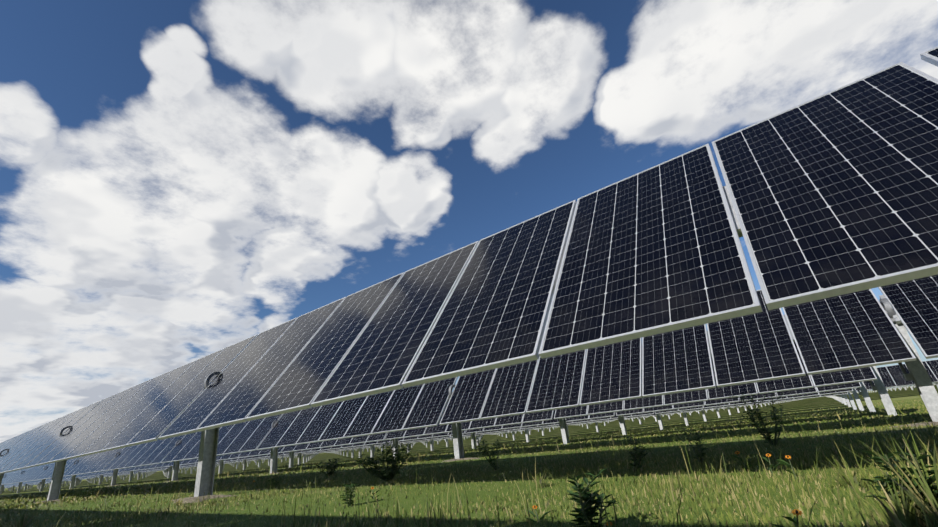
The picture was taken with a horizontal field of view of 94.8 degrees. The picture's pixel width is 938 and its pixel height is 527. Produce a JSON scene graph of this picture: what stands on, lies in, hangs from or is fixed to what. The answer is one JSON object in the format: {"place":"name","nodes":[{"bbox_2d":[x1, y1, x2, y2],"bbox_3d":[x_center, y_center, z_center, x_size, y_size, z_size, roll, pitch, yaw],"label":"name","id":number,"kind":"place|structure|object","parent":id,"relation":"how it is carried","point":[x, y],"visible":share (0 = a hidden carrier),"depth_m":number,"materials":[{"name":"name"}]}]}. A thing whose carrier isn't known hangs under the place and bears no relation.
{"place":"outdoors","nodes":[
{"label":"outdoors","id":0,"kind":"place"},
{"bbox_2d":[0,384,937,526],"bbox_3d":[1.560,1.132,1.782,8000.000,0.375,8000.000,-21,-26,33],"label":"ground","id":1,"kind":"structure","parent":0,"point":[817,403],"depth_m":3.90,"materials":[{"name":"green plant"}]},
{"bbox_2d":[9,511,37,526],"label":"tussock grass","id":2,"kind":"structure","parent":1,"relation":"on","point":[22,522],"depth_m":3.79,"materials":[{"name":"green plant"}]},
{"bbox_2d":[73,486,94,497],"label":"weed","id":3,"kind":"object","parent":1,"relation":"on","point":[83,491],"visible":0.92,"depth_m":8.97,"materials":[{"name":"green plant"}]},
{"bbox_2d":[172,497,187,505],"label":"tussock grass","id":4,"kind":"structure","parent":1,"relation":"on","point":[178,502],"depth_m":4.62,"materials":[{"name":"green plant"}]},
{"bbox_2d":[170,495,236,502],"bbox_3d":[-3.276,2.822,5.172,1.272,0.049,0.577,-21,-26,33],"label":"soil patch","id":5,"kind":"object","parent":1,"relation":"on","point":[194,499],"visible":0.6,"depth_m":5.01,"materials":[{"name":"soil"}]},
{"bbox_2d":[269,476,280,488],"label":"weed","id":6,"kind":"object","parent":1,"relation":"on","point":[272,482],"visible":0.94,"depth_m":5.54,"materials":[{"name":"green plant"}]},
{"bbox_2d":[314,458,345,475],"bbox_3d":[-2.504,3.684,7.787,0.493,0.320,0.563,-21,-26,33],"label":"weed bush","id":7,"kind":"object","parent":1,"relation":"on","point":[332,466],"visible":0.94,"depth_m":7.80,"materials":[{"name":"green plant"}]},
{"bbox_2d":[340,483,361,506],"bbox_3d":[-0.830,1.617,2.996,0.143,0.166,0.129,-21,-26,33],"label":"weed","id":8,"kind":"object","parent":1,"relation":"on","point":[351,487],"visible":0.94,"depth_m":2.99,"materials":[{"name":"green plant"}]},
{"bbox_2d":[357,439,412,480],"bbox_3d":[-0.982,2.314,5.045,0.666,0.466,0.452,-3,-22,-7],"label":"weed bush","id":9,"kind":"object","parent":1,"relation":"on","point":[393,466],"visible":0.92,"depth_m":4.97,"materials":[{"name":"green plant"}]},
{"bbox_2d":[12,394,850,488],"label":"tracker row","id":10,"kind":"object","parent":1,"relation":"on","point":[705,419],"visible":0.04,"depth_m":35.11,"materials":[{"name":"metal"}]},
{"bbox_2d":[8,392,856,490],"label":"tracker row","id":11,"kind":"object","parent":1,"relation":"on","point":[687,423],"visible":0.19,"depth_m":26.40,"materials":[{"name":"metal"}]},
{"bbox_2d":[4,388,863,490],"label":"tracker row","id":12,"kind":"object","parent":1,"relation":"on","point":[855,395],"visible":0.21,"depth_m":21.76,"materials":[{"name":"metal"}]},
{"bbox_2d":[27,395,846,487],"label":"tracker row","id":13,"kind":"object","parent":1,"relation":"on","point":[842,396],"visible":0.1,"depth_m":46.69,"materials":[{"name":"metal"}]},
{"bbox_2d":[0,375,875,491],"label":"tracker row","id":14,"kind":"object","parent":1,"relation":"on","point":[857,385],"visible":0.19,"depth_m":16.46,"materials":[{"name":"glass"}]},
{"bbox_2d":[0,342,896,491],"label":"tracker row","id":15,"kind":"object","parent":1,"relation":"on","point":[869,374],"visible":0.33,"depth_m":11.75,"materials":[{"name":"glass"}]},
{"bbox_2d":[69,395,840,481],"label":"tracker row","id":16,"kind":"object","parent":1,"relation":"on","point":[481,439],"visible":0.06,"depth_m":53.96,"materials":[{"name":"metal"}]},
{"bbox_2d":[442,458,479,461],"bbox_3d":[-0.129,3.955,8.696,1.090,0.049,0.661,-21,-26,33],"label":"soil patch","id":17,"kind":"object","parent":1,"relation":"on","point":[458,459],"visible":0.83,"depth_m":8.63,"materials":[{"name":"soil"}]},
{"bbox_2d":[0,46,937,500],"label":"tracker row","id":18,"kind":"object","parent":1,"relation":"on","point":[830,194],"visible":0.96,"depth_m":2.58,"materials":[{"name":"glass"}]},
{"bbox_2d":[0,275,937,493],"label":"tracker row","id":19,"kind":"object","parent":1,"relation":"on","point":[860,329],"visible":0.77,"depth_m":6.97,"materials":[{"name":"glass"}]},
{"bbox_2d":[105,395,838,478],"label":"tracker row","id":20,"kind":"object","parent":1,"relation":"on","point":[549,430],"depth_m":53.69,"materials":[{"name":"metal"}]},
{"bbox_2d":[119,396,835,476],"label":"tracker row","id":21,"kind":"object","parent":1,"relation":"on","point":[499,433],"depth_m":69.00,"materials":[{"name":"metal"}]},
{"bbox_2d":[475,437,499,469],"bbox_3d":[0.237,2.195,4.953,0.251,0.382,0.460,-17,-24,24],"label":"shrub","id":22,"kind":"object","parent":1,"relation":"on","point":[489,460],"visible":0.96,"depth_m":4.90,"materials":[{"name":"green plant"}]},
{"bbox_2d":[141,396,834,473],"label":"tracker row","id":23,"kind":"object","parent":1,"relation":"on","point":[515,432],"depth_m":70.68,"materials":[{"name":"metal"}]},
{"bbox_2d":[62,359,937,482],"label":"tracker row","id":24,"kind":"object","parent":1,"relation":"on","point":[891,376],"visible":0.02,"depth_m":29.26,"materials":[{"name":"metal"}]},
{"bbox_2d":[109,382,937,477],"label":"tracker row","id":25,"kind":"object","parent":1,"relation":"on","point":[936,383],"depth_m":53.45,"materials":[{"name":"metal"}]},
{"bbox_2d":[525,505,551,522],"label":"flower","id":26,"kind":"object","parent":1,"relation":"on","point":[532,513],"visible":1,"depth_m":1.81,"materials":[{"name":"green plant"}]},
{"bbox_2d":[531,472,549,487],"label":"tussock grass","id":27,"kind":"structure","parent":1,"relation":"on","point":[538,481],"depth_m":2.88,"materials":[{"name":"green plant"}]},
{"bbox_2d":[235,385,912,463],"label":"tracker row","id":28,"kind":"object","parent":1,"relation":"on","point":[654,417],"visible":0.04,"depth_m":60.69,"materials":[{"name":"metal"}]},
{"bbox_2d":[567,468,617,526],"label":"weed","id":29,"kind":"object","parent":1,"relation":"on","point":[586,515],"visible":1,"depth_m":1.53,"materials":[{"name":"green plant"}]},
{"bbox_2d":[626,433,648,472],"bbox_3d":[1.252,1.416,3.205,0.151,0.291,0.194,-2,-22,-11],"label":"shrub","id":30,"kind":"object","parent":1,"relation":"on","point":[640,454],"visible":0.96,"depth_m":3.19,"materials":[{"name":"green plant"}]},
{"bbox_2d":[683,430,706,462],"bbox_3d":[1.790,1.433,3.345,0.149,0.265,0.276,-11,-22,10],"label":"shrub","id":31,"kind":"object","parent":1,"relation":"on","point":[700,454],"visible":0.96,"depth_m":3.36,"materials":[{"name":"green plant"}]},
{"bbox_2d":[730,451,753,470],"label":"flower","id":32,"kind":"object","parent":1,"relation":"on","point":[740,458],"visible":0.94,"depth_m":2.62,"materials":[{"name":"green plant"}]},
{"bbox_2d":[730,393,785,445],"bbox_3d":[2.933,1.565,4.308,0.473,0.543,0.561,-17,-24,25],"label":"weed shrub","id":33,"kind":"object","parent":1,"relation":"on","point":[768,437],"visible":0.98,"depth_m":4.36,"materials":[{"name":"green plant"}]},
{"bbox_2d":[762,453,779,475],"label":"flower","id":34,"kind":"object","parent":1,"relation":"on","point":[771,466],"visible":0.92,"depth_m":2.36,"materials":[{"name":"green plant"}]},
{"bbox_2d":[770,509,802,526],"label":"flower","id":35,"kind":"object","parent":1,"relation":"on","point":[794,520],"visible":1,"depth_m":1.24,"materials":[{"name":"orange plant"}]},
{"bbox_2d":[777,455,796,479],"bbox_3d":[1.582,1.031,2.150,0.074,0.129,0.090,-21,-26,33],"label":"flower","id":36,"kind":"object","parent":1,"relation":"on","point":[783,461],"visible":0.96,"depth_m":2.17,"materials":[{"name":"green plant"}]},
{"bbox_2d":[816,456,872,490],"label":"tussock grass","id":37,"kind":"structure","parent":1,"relation":"on","point":[846,481],"depth_m":1.77,"materials":[{"name":"green plant"}]},
{"bbox_2d":[827,456,935,526],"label":"tussock grass","id":38,"kind":"structure","parent":1,"relation":"on","point":[887,516],"depth_m":1.13,"materials":[{"name":"green plant"}]},
{"bbox_2d":[841,431,937,526],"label":"tussock grass","id":39,"kind":"structure","parent":1,"relation":"on","point":[930,511],"depth_m":1.11,"materials":[{"name":"green plant"}]},
{"bbox_2d":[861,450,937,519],"bbox_3d":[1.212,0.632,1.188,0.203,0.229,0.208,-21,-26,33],"label":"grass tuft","id":40,"kind":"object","parent":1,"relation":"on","point":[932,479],"visible":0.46,"depth_m":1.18,"materials":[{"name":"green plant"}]},
{"bbox_2d":[889,422,937,427],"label":"soil patch","id":41,"kind":"object","parent":1,"relation":"on","point":[920,424],"visible":0.45,"depth_m":4.94,"materials":[{"name":"soil"}]},
{"bbox_2d":[0,0,937,442],"label":"sky","id":42,"kind":"structure","parent":0,"point":[182,182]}
]}

